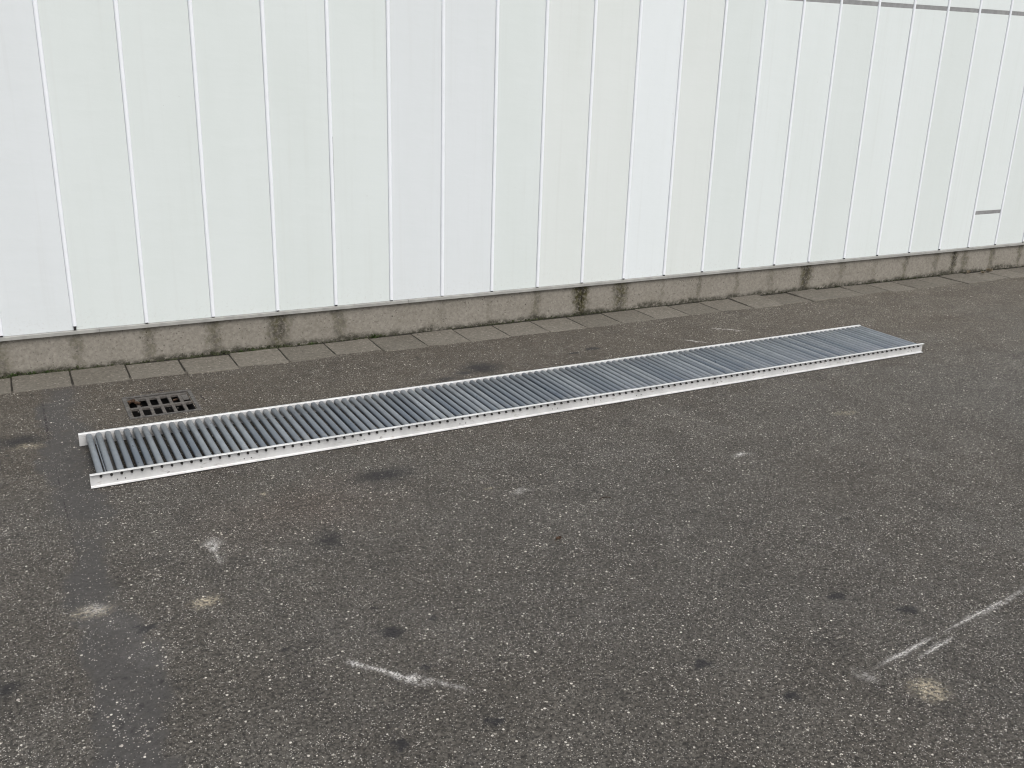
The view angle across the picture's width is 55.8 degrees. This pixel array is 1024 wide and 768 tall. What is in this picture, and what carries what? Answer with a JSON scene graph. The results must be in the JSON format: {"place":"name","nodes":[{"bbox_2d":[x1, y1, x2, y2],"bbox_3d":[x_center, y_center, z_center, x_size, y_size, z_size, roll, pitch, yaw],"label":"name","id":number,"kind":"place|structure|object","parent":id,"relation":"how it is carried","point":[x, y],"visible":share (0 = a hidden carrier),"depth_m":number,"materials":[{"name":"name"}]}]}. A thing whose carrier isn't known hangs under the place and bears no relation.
{"place":"outdoors","nodes":[
{"label":"outdoors","id":0,"kind":"place"},
{"bbox_2d":[0,266,1023,767],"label":"ground","id":1,"kind":"structure","parent":0,"point":[672,646],"depth_m":3.55,"materials":[{"name":"grey asphalt"}]},
{"bbox_2d":[121,389,201,419],"bbox_3d":[-1.846,0.127,5.093,0.353,0.054,0.346,-8,21,-26],"label":"drain grate","id":2,"kind":"object","parent":1,"relation":"in","point":[182,395],"visible":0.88,"depth_m":5.11,"materials":[{"name":"metal"}]},
{"bbox_2d":[128,394,195,416],"bbox_3d":[-1.852,0.306,5.154,0.344,0.417,0.344,-8,21,-26],"label":"drain pit","id":3,"kind":"object","parent":1,"relation":"in","point":[159,410],"visible":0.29,"depth_m":5.23,"materials":[{"name":"black"}]},
{"bbox_2d":[78,325,923,488],"bbox_3d":[0.345,0.011,5.443,5.083,0.060,0.526,-8,21,-27],"label":"roller conveyor","id":4,"kind":"object","parent":1,"relation":"on","point":[487,400],"visible":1,"depth_m":5.09,"materials":[{"name":"grey metal"}]},
{"bbox_2d":[0,266,1022,378],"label":"moss","id":5,"kind":"object","parent":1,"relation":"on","point":[197,356],"visible":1,"depth_m":6.09,"materials":[{"name":"green plant"}]},
{"bbox_2d":[0,0,1023,377],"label":"warehouse","id":6,"kind":"structure","parent":1,"relation":"on","point":[184,178],"depth_m":6.32,"materials":[{"name":"painted metal"},{"name":"concrete"}]},
{"bbox_2d":[0,267,1023,393],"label":"pavement","id":7,"kind":"structure","parent":0,"point":[50,380],"depth_m":6.44,"materials":[{"name":"concrete"}]},
{"bbox_2d":[2,307,1023,765],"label":"grit","id":8,"kind":"object","parent":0,"point":[516,511],"visible":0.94,"depth_m":4.00,"materials":[{"name":"stone"}]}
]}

